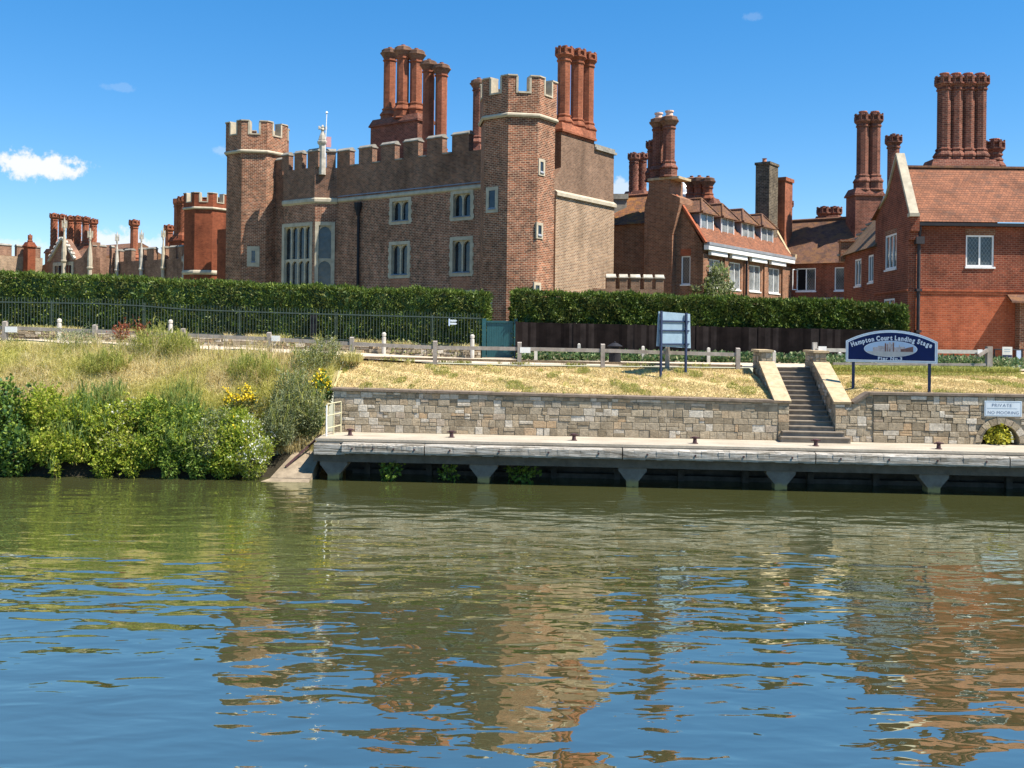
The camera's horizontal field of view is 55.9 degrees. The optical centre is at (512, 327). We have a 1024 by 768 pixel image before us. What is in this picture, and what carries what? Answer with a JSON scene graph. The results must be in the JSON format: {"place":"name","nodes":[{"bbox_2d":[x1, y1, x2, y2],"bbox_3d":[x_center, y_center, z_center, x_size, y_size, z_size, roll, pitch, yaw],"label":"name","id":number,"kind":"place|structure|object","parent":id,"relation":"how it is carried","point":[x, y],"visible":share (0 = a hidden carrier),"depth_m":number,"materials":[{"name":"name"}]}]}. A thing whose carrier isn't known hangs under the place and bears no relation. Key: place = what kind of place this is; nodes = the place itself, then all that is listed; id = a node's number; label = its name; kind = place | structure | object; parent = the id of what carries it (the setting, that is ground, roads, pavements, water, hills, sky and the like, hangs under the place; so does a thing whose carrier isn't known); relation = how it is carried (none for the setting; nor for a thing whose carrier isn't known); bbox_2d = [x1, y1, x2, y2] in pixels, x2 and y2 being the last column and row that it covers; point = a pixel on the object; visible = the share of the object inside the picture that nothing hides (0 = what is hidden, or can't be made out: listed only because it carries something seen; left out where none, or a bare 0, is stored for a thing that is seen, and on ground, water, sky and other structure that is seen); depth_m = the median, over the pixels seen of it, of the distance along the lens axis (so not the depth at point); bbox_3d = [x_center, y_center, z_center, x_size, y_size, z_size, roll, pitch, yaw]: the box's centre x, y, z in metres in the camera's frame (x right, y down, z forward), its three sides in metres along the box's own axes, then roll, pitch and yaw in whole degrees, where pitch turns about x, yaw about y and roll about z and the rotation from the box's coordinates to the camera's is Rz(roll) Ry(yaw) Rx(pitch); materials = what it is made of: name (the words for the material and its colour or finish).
{"place":"outdoors","nodes":[
{"label":"outdoors","id":0,"kind":"place"},
{"bbox_2d":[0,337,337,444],"bbox_3d":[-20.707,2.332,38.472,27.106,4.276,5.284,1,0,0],"label":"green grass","id":1,"kind":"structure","parent":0,"point":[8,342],"depth_m":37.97,"materials":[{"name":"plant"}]},
{"bbox_2d":[0,340,338,477],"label":"bank","id":2,"kind":"structure","parent":0,"point":[80,469],"depth_m":35.35,"materials":[{"name":"soil"}]},
{"bbox_2d":[0,373,40,476],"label":"riverside bush","id":3,"kind":"object","parent":2,"relation":"on","point":[11,443],"visible":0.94,"depth_m":35.08,"materials":[{"name":"green plant"}]},
{"bbox_2d":[13,378,82,468],"bbox_3d":[-17.163,3.479,35.849,3.043,3.266,3.538,1,0,0],"label":"bramble","id":4,"kind":"object","parent":2,"relation":"on","point":[33,403],"visible":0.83,"depth_m":35.47,"materials":[{"name":"green plant"}]},
{"bbox_2d":[26,378,120,477],"bbox_3d":[-15.966,3.591,35.756,4.557,3.853,4.015,1,0,-44],"label":"bramble","id":5,"kind":"object","parent":2,"relation":"on","point":[88,403],"visible":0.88,"depth_m":35.16,"materials":[{"name":"green plant"}]},
{"bbox_2d":[54,321,97,345],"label":"weed clump","id":6,"kind":"object","parent":2,"relation":"on","point":[77,333],"visible":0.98,"depth_m":39.75,"materials":[{"name":"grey plant"}]},
{"bbox_2d":[68,341,137,376],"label":"grass clump","id":7,"kind":"object","parent":2,"relation":"on","point":[103,355],"visible":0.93,"depth_m":38.13,"materials":[{"name":"green plant"}]},
{"bbox_2d":[75,374,134,409],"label":"reed tuft","id":8,"kind":"object","parent":2,"relation":"on","point":[114,389],"visible":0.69,"depth_m":36.11,"materials":[{"name":"green plant"}]},
{"bbox_2d":[84,446,142,478],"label":"bramble","id":9,"kind":"object","parent":2,"relation":"on","point":[126,469],"visible":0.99,"depth_m":34.76,"materials":[{"name":"green plant"}]},
{"bbox_2d":[81,390,150,470],"bbox_3d":[-14.331,3.740,35.607,3.346,2.936,2.530,1,0,-37],"label":"bramble","id":10,"kind":"object","parent":2,"relation":"on","point":[118,438],"visible":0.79,"depth_m":35.23,"materials":[{"name":"green plant"}]},
{"bbox_2d":[106,317,133,340],"bbox_3d":[-16.110,0.055,39.874,1.179,1.037,0.732,1,0,0],"label":"red dock","id":11,"kind":"object","parent":2,"relation":"on","point":[121,328],"visible":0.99,"depth_m":39.84,"materials":[{"name":"red plant"}]},
{"bbox_2d":[55,330,191,367],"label":"green stalks","id":12,"kind":"object","parent":2,"relation":"on","point":[120,349],"visible":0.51,"depth_m":39.34,"materials":[{"name":"green plant"}]},
{"bbox_2d":[133,316,148,335],"bbox_3d":[-15.400,-0.050,39.872,0.655,1.022,0.813,1,0,10],"label":"red dock","id":13,"kind":"object","parent":2,"relation":"on","point":[138,330],"visible":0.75,"depth_m":39.85,"materials":[{"name":"red plant"}]},
{"bbox_2d":[0,326,282,378],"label":"seed stalks","id":14,"kind":"object","parent":2,"relation":"on","point":[98,344],"visible":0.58,"depth_m":39.09,"materials":[{"name":"beige plant"}]},
{"bbox_2d":[120,386,191,469],"bbox_3d":[-13.105,3.648,35.739,2.737,3.123,2.906,1,0,0],"label":"nettle clump","id":15,"kind":"object","parent":2,"relation":"on","point":[151,427],"visible":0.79,"depth_m":35.16,"materials":[{"name":"green plant"}]},
{"bbox_2d":[126,314,204,357],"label":"fennel clump","id":16,"kind":"object","parent":2,"relation":"on","point":[169,338],"visible":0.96,"depth_m":39.34,"materials":[{"name":"green plant"}]},
{"bbox_2d":[130,391,216,473],"bbox_3d":[-12.096,3.818,35.667,4.003,3.119,4.309,1,0,0],"label":"sedge bush","id":17,"kind":"object","parent":2,"relation":"on","point":[190,417],"visible":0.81,"depth_m":35.03,"materials":[{"name":"green plant"}]},
{"bbox_2d":[147,374,205,408],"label":"reed tuft","id":18,"kind":"object","parent":2,"relation":"on","point":[173,390],"visible":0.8,"depth_m":36.07,"materials":[{"name":"green plant"}]},
{"bbox_2d":[0,340,365,454],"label":"dry grass","id":19,"kind":"structure","parent":2,"relation":"on","point":[139,381],"depth_m":37.99,"materials":[{"name":"beige plant"}]},
{"bbox_2d":[158,442,211,479],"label":"nettle clump","id":20,"kind":"object","parent":2,"relation":"on","point":[163,464],"visible":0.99,"depth_m":34.74,"materials":[{"name":"green plant"}]},
{"bbox_2d":[183,404,236,466],"bbox_3d":[-10.831,3.942,35.460,2.561,2.322,2.667,1,0,0],"label":"buddleia","id":21,"kind":"object","parent":2,"relation":"on","point":[212,419],"visible":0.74,"depth_m":34.94,"materials":[{"name":"green plant"}]},
{"bbox_2d":[199,401,253,479],"bbox_3d":[-10.242,4.127,35.487,2.010,2.897,2.379,1,0,0],"label":"weed clump","id":22,"kind":"object","parent":2,"relation":"on","point":[225,469],"visible":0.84,"depth_m":34.82,"materials":[{"name":"green plant"}]},
{"bbox_2d":[163,330,304,394],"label":"pale stalks","id":23,"kind":"object","parent":2,"relation":"on","point":[279,354],"visible":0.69,"depth_m":38.78,"materials":[{"name":"beige plant"}]},
{"bbox_2d":[222,381,265,414],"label":"ragwort","id":24,"kind":"object","parent":2,"relation":"on","point":[246,396],"visible":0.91,"depth_m":36.29,"materials":[{"name":"yellow plant"}]},
{"bbox_2d":[219,347,289,380],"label":"grass clump","id":25,"kind":"object","parent":2,"relation":"on","point":[244,361],"visible":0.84,"depth_m":37.93,"materials":[{"name":"green plant"}]},
{"bbox_2d":[228,412,280,479],"bbox_3d":[-9.502,4.339,35.139,1.931,2.517,2.132,1,0,23],"label":"white weed clump","id":26,"kind":"object","parent":2,"relation":"on","point":[257,446],"visible":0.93,"depth_m":34.95,"materials":[{"name":"green plant"}]},
{"bbox_2d":[262,448,321,481],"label":"slipway","id":27,"kind":"structure","parent":2,"relation":"on","point":[303,467],"depth_m":35.20,"materials":[{"name":"concrete"}]},
{"bbox_2d":[285,434,321,466],"bbox_3d":[-7.772,4.567,35.891,0.060,1.090,1.643,1,0,40],"label":"iron bar","id":28,"kind":"object","parent":27,"relation":"on","point":[299,454],"visible":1,"depth_m":35.78,"materials":[{"name":"metal"}]},
{"bbox_2d":[265,422,323,449],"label":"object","id":29,"kind":"object","parent":2,"relation":"on","point":[302,431],"visible":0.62,"depth_m":36.35,"materials":[{"name":"green plant"}]},
{"bbox_2d":[260,358,329,447],"bbox_3d":[-8.424,2.755,36.463,3.722,3.501,3.863,1,0,-17],"label":"mugwort","id":30,"kind":"object","parent":2,"relation":"on","point":[282,411],"visible":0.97,"depth_m":36.16,"materials":[{"name":"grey plant"}]},
{"bbox_2d":[297,368,335,431],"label":"flowering bush","id":31,"kind":"object","parent":2,"relation":"on","point":[326,383],"visible":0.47,"depth_m":37.31,"materials":[{"name":"green plant"}]},
{"bbox_2d":[288,332,365,373],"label":"mugwort","id":32,"kind":"object","parent":2,"relation":"on","point":[318,355],"visible":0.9,"depth_m":38.81,"materials":[{"name":"green plant"}]},
{"bbox_2d":[0,468,1023,767],"bbox_3d":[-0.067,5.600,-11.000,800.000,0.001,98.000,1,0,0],"label":"river","id":33,"kind":"structure","parent":0,"point":[374,620],"depth_m":18.23,"materials":[{"name":"liquid"}]},
{"bbox_2d":[313,431,1023,494],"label":"landing stage","id":34,"kind":"object","parent":33,"relation":"in","point":[929,468],"visible":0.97,"depth_m":34.36,"materials":[{"name":"concrete"}]},
{"bbox_2d":[326,401,341,435],"bbox_3d":[-6.743,3.417,36.396,0.062,1.204,1.423,1,0,12],"label":"hand rail","id":35,"kind":"object","parent":34,"relation":"on","point":[334,413],"visible":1,"depth_m":36.37,"materials":[{"name":"white metal"}]},
{"bbox_2d":[376,461,405,480],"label":"creeper","id":36,"kind":"object","parent":34,"relation":"attached to","point":[389,471],"visible":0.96,"depth_m":34.83,"materials":[{"name":"green plant"}]},
{"bbox_2d":[437,464,460,481],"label":"creeper","id":37,"kind":"object","parent":34,"relation":"attached to","point":[451,469],"visible":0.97,"depth_m":34.88,"materials":[{"name":"green plant"}]},
{"bbox_2d":[503,465,541,482],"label":"creeper","id":38,"kind":"object","parent":34,"relation":"attached to","point":[532,472],"visible":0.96,"depth_m":34.83,"materials":[{"name":"green plant"}]},
{"bbox_2d":[331,387,789,439],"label":"river wall","id":39,"kind":"structure","parent":34,"relation":"on","point":[395,410],"depth_m":36.67,"materials":[{"name":"stone"}]},
{"bbox_2d":[751,349,790,402],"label":"stair wall","id":40,"kind":"structure","parent":34,"relation":"on","point":[766,372],"depth_m":38.45,"materials":[{"name":"stone"}]},
{"bbox_2d":[777,367,850,443],"bbox_3d":[11.152,2.936,38.512,2.528,2.594,6.504,1,0,0],"label":"stone stair","id":41,"kind":"object","parent":34,"relation":"on","point":[809,419],"visible":0.61,"depth_m":37.01,"materials":[{"name":"grey stone"}]},
{"bbox_2d":[803,350,851,420],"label":"stair wall","id":42,"kind":"structure","parent":34,"relation":"on","point":[830,388],"depth_m":37.93,"materials":[{"name":"stone"}]},
{"bbox_2d":[832,391,1023,444],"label":"river wall","id":43,"kind":"structure","parent":34,"relation":"on","point":[912,417],"depth_m":35.70,"materials":[{"name":"stone"}]},
{"bbox_2d":[984,401,1021,416],"bbox_3d":[18.026,2.981,35.483,1.328,0.569,0.066,1,0,4],"label":"mooring sign","id":44,"kind":"object","parent":43,"relation":"attached to","point":[1004,408],"visible":1,"depth_m":35.45,"materials":[{"name":"metal"}]},
{"bbox_2d":[983,423,1013,444],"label":"arch shrub","id":45,"kind":"object","parent":34,"relation":"on","point":[1001,436],"visible":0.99,"depth_m":35.56,"materials":[{"name":"yellow plant"}]},
{"bbox_2d":[0,338,1023,370],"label":"path","id":46,"kind":"structure","parent":0,"point":[750,364],"depth_m":43.59,"materials":[{"name":"beige concrete"}]},
{"bbox_2d":[1,323,461,356],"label":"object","id":47,"kind":"object","parent":46,"relation":"on","point":[408,341],"visible":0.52,"depth_m":45.39,"materials":[{"name":"green plant"}]},
{"bbox_2d":[0,321,741,369],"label":"rail fence","id":48,"kind":"object","parent":46,"relation":"on","point":[667,352],"visible":0.79,"depth_m":40.30,"materials":[{"name":"grey wood"}]},
{"bbox_2d":[520,347,530,352],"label":"notice plate","id":49,"kind":"object","parent":48,"relation":"attached to","point":[524,349],"visible":1,"depth_m":40.26,"materials":[{"name":"white paint"}]},
{"bbox_2d":[382,332,385,353],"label":"bollard","id":50,"kind":"object","parent":46,"relation":"on","point":[383,341],"visible":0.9,"depth_m":45.12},
{"bbox_2d":[470,334,474,357],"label":"bollard","id":51,"kind":"object","parent":46,"relation":"on","point":[472,336],"visible":0.87,"depth_m":45.12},
{"bbox_2d":[383,356,733,366],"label":"path edge grass","id":52,"kind":"structure","parent":46,"relation":"on","point":[528,363],"depth_m":40.24,"materials":[{"name":"plant"}]},
{"bbox_2d":[608,341,622,361],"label":"litter bin","id":53,"kind":"object","parent":46,"relation":"on","point":[614,357],"visible":0.76,"depth_m":41.39,"materials":[{"name":"black metal"}]},
{"bbox_2d":[516,347,804,362],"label":"ivy ground cover","id":54,"kind":"object","parent":46,"relation":"on","point":[791,357],"visible":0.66,"depth_m":44.51,"materials":[{"name":"green plant"}]},
{"bbox_2d":[515,321,910,359],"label":"board fence","id":55,"kind":"object","parent":46,"relation":"on","point":[626,337],"visible":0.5,"depth_m":45.58,"materials":[{"name":"brown wood"}]},
{"bbox_2d":[812,342,992,367],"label":"rail fence","id":56,"kind":"object","parent":46,"relation":"on","point":[987,351],"visible":0.58,"depth_m":40.31,"materials":[{"name":"grey wood"}]},
{"bbox_2d":[803,352,1023,368],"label":"weed ground cover","id":57,"kind":"object","parent":46,"relation":"on","point":[1001,361],"visible":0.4,"depth_m":41.26,"materials":[{"name":"green plant"}]},
{"bbox_2d":[832,363,1020,371],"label":"lawn edge grass","id":58,"kind":"structure","parent":46,"relation":"on","point":[925,368],"depth_m":39.83,"materials":[{"name":"green plant"}]},
{"bbox_2d":[1002,347,1011,357],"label":"information board","id":59,"kind":"object","parent":46,"relation":"on","point":[1006,351],"visible":0.35,"depth_m":42.90,"materials":[{"name":"beige paint"}]},
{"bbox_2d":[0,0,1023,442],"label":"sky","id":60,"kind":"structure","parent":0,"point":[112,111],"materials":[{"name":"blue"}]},
{"bbox_2d":[333,359,1023,399],"bbox_3d":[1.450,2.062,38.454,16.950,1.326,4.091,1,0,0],"label":"lawn","id":61,"kind":"structure","parent":0,"point":[604,379],"depth_m":38.63,"materials":[{"name":"yellow plant"}]},
{"bbox_2d":[656,311,690,376],"bbox_3d":[6.616,0.855,39.401,1.804,3.049,0.165,1,0,-31],"label":"notice board","id":62,"kind":"object","parent":61,"relation":"on","point":[673,329],"visible":0.88,"depth_m":39.42,"materials":[{"name":"metal"}]},
{"bbox_2d":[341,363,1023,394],"bbox_3d":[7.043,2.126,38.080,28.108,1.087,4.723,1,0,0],"label":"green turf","id":63,"kind":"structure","parent":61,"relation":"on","point":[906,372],"depth_m":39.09,"materials":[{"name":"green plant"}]},
{"bbox_2d":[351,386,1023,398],"bbox_3d":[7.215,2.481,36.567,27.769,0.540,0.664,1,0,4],"label":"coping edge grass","id":64,"kind":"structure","parent":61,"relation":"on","point":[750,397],"depth_m":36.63,"materials":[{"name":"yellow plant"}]},
{"bbox_2d":[837,370,1023,398],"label":"lawn","id":65,"kind":"structure","parent":0,"point":[969,388],"depth_m":37.61,"materials":[{"name":"yellow plant"}]},
{"bbox_2d":[846,330,937,391],"bbox_3d":[14.376,1.385,36.688,3.248,2.576,0.184,1,0,23],"label":"pier sign","id":66,"kind":"object","parent":65,"relation":"on","point":[890,346],"visible":1,"depth_m":36.59,"materials":[{"name":"blue metal"}]},
{"bbox_3d":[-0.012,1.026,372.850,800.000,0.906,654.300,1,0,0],"label":"ground","id":67,"kind":"structure","parent":0,"visible":0},
{"bbox_2d":[0,213,160,280],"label":"gabled court","id":68,"kind":"object","parent":67,"relation":"on","point":[72,253],"visible":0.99,"depth_m":111.89,"materials":[{"name":"stone"}]},
{"bbox_2d":[53,261,73,280],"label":"window","id":69,"kind":"structure","parent":68,"relation":"in","point":[57,266],"depth_m":111.89,"materials":[{"name":"stone"}]},
{"bbox_2d":[114,192,225,285],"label":"distant range","id":70,"kind":"structure","parent":67,"relation":"on","point":[194,247],"depth_m":98.75,"materials":[{"name":"brick"}]},
{"bbox_2d":[0,330,480,362],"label":"rubble wall","id":71,"kind":"structure","parent":67,"relation":"on","point":[365,349],"depth_m":45.49,"materials":[{"name":"stone"}]},
{"bbox_2d":[0,297,480,345],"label":"iron railing","id":72,"kind":"object","parent":71,"relation":"on","point":[239,311],"visible":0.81,"depth_m":45.94,"materials":[{"name":"black metal"}]},
{"bbox_2d":[14,324,478,345],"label":"wall top weeds","id":73,"kind":"object","parent":71,"relation":"on","point":[360,339],"depth_m":45.66,"materials":[{"name":"green plant"}]},
{"bbox_2d":[0,268,493,356],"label":"hedge","id":74,"kind":"object","parent":67,"relation":"on","point":[206,294],"visible":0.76,"depth_m":46.57,"materials":[{"name":"green plant"}]},
{"bbox_2d":[310,315,316,339],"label":"dark cabinet","id":75,"kind":"object","parent":67,"relation":"on","point":[312,332],"visible":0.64,"depth_m":46.05,"materials":[{"name":"black metal"}]},
{"bbox_2d":[224,44,616,320],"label":"palace range","id":76,"kind":"structure","parent":67,"relation":"on","point":[513,189],"depth_m":60.87,"materials":[{"name":"brick"}]},
{"bbox_2d":[247,246,259,266],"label":"window","id":77,"kind":"structure","parent":76,"relation":"in","point":[253,252],"depth_m":67.90,"materials":[{"name":"stone"}]},
{"bbox_2d":[281,222,312,290],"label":"window","id":78,"kind":"structure","parent":76,"relation":"in","point":[296,266],"depth_m":65.92,"materials":[{"name":"stone"}]},
{"bbox_2d":[281,148,336,284],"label":"bay window","id":79,"kind":"structure","parent":76,"relation":"in","point":[308,196],"depth_m":64.95,"materials":[{"name":"brick"}]},
{"bbox_2d":[314,222,334,290],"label":"window","id":80,"kind":"structure","parent":76,"relation":"in","point":[324,231],"depth_m":65.01,"materials":[{"name":"stone"}]},
{"bbox_2d":[388,241,410,278],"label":"window","id":81,"kind":"structure","parent":76,"relation":"in","point":[399,257],"depth_m":61.67,"materials":[{"name":"stone"}]},
{"bbox_2d":[389,197,411,224],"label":"window","id":82,"kind":"structure","parent":76,"relation":"in","point":[400,211],"depth_m":61.62,"materials":[{"name":"stone"}]},
{"bbox_2d":[449,189,473,220],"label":"window","id":83,"kind":"structure","parent":76,"relation":"in","point":[461,202],"depth_m":58.57,"materials":[{"name":"stone"}]},
{"bbox_2d":[449,236,473,276],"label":"window","id":84,"kind":"structure","parent":76,"relation":"in","point":[461,254],"depth_m":58.62,"materials":[{"name":"stone"}]},
{"bbox_2d":[486,186,497,212],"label":"window","id":85,"kind":"structure","parent":76,"relation":"in","point":[491,192],"depth_m":54.48,"materials":[{"name":"stone"}]},
{"bbox_2d":[535,222,542,238],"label":"window","id":86,"kind":"structure","parent":76,"relation":"in","point":[538,226],"depth_m":54.21,"materials":[{"name":"stone"}]},
{"bbox_2d":[538,158,544,175],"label":"window","id":87,"kind":"structure","parent":76,"relation":"in","point":[541,162],"depth_m":54.33,"materials":[{"name":"stone"}]},
{"bbox_2d":[482,318,516,358],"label":"garden gate","id":88,"kind":"structure","parent":67,"relation":"on","point":[499,333],"depth_m":46.00,"materials":[{"name":"wood"}]},
{"bbox_2d":[593,274,664,300],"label":"battlemented wall","id":89,"kind":"structure","parent":67,"relation":"on","point":[610,285],"depth_m":59.09,"materials":[{"name":"brick"}]},
{"bbox_2d":[613,152,720,288],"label":"range","id":90,"kind":"structure","parent":67,"relation":"on","point":[629,214],"depth_m":66.27,"materials":[{"name":"brick"}]},
{"bbox_2d":[508,286,909,357],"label":"hedge","id":91,"kind":"object","parent":67,"relation":"on","point":[625,307],"visible":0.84,"depth_m":45.97,"materials":[{"name":"green plant"}]},
{"bbox_2d":[690,261,736,301],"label":"olive tree","id":92,"kind":"object","parent":67,"relation":"on","point":[719,282],"visible":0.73,"depth_m":62.18,"materials":[{"name":"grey plant"}]},
{"bbox_2d":[644,110,796,301],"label":"dormered wing","id":93,"kind":"structure","parent":67,"relation":"on","point":[687,241],"depth_m":63.66,"materials":[{"name":"brown brick"}]},
{"bbox_2d":[680,256,690,285],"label":"window","id":94,"kind":"structure","parent":93,"relation":"in","point":[685,275],"depth_m":62.75,"materials":[{"name":"grey glass"}]},
{"bbox_2d":[709,259,719,288],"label":"window","id":95,"kind":"structure","parent":93,"relation":"in","point":[711,261],"depth_m":63.52,"materials":[{"name":"white paint"}]},
{"bbox_2d":[729,262,740,290],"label":"window","id":96,"kind":"structure","parent":93,"relation":"in","point":[735,267],"depth_m":66.55,"materials":[{"name":"white glass"}]},
{"bbox_2d":[749,265,760,292],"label":"window","id":97,"kind":"structure","parent":93,"relation":"in","point":[754,271],"depth_m":69.22,"materials":[{"name":"white glass"}]},
{"bbox_2d":[768,268,779,294],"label":"window","id":98,"kind":"structure","parent":93,"relation":"in","point":[773,273],"depth_m":72.01,"materials":[{"name":"white glass"}]},
{"bbox_2d":[755,111,884,304],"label":"link house","id":99,"kind":"structure","parent":67,"relation":"on","point":[817,266],"depth_m":73.67,"materials":[{"name":"red brick"}]},
{"bbox_2d":[792,268,815,291],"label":"window","id":100,"kind":"structure","parent":99,"relation":"in","point":[806,277],"depth_m":73.83,"materials":[{"name":"glass"}]},
{"bbox_2d":[833,267,843,291],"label":"window","id":101,"kind":"structure","parent":99,"relation":"in","point":[839,271],"depth_m":72.36,"materials":[{"name":"grey glass"}]},
{"bbox_2d":[837,72,1023,361],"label":"gabled house","id":102,"kind":"structure","parent":67,"relation":"on","point":[936,246],"depth_m":47.34,"materials":[{"name":"red brick"}]},
{"bbox_2d":[853,258,860,287],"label":"window","id":103,"kind":"structure","parent":102,"relation":"in","point":[857,262],"depth_m":56.14,"materials":[{"name":"white paint"}]},
{"bbox_2d":[867,254,873,284],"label":"window","id":104,"kind":"structure","parent":102,"relation":"in","point":[871,257],"depth_m":53.47,"materials":[{"name":"white paint"}]},
{"bbox_2d":[884,233,896,271],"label":"window","id":105,"kind":"structure","parent":102,"relation":"in","point":[891,240],"depth_m":49.95,"materials":[{"name":"white paint"}]},
{"bbox_2d":[965,235,994,268],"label":"window","id":106,"kind":"structure","parent":102,"relation":"in","point":[979,248],"depth_m":47.09,"materials":[{"name":"grey glass"}]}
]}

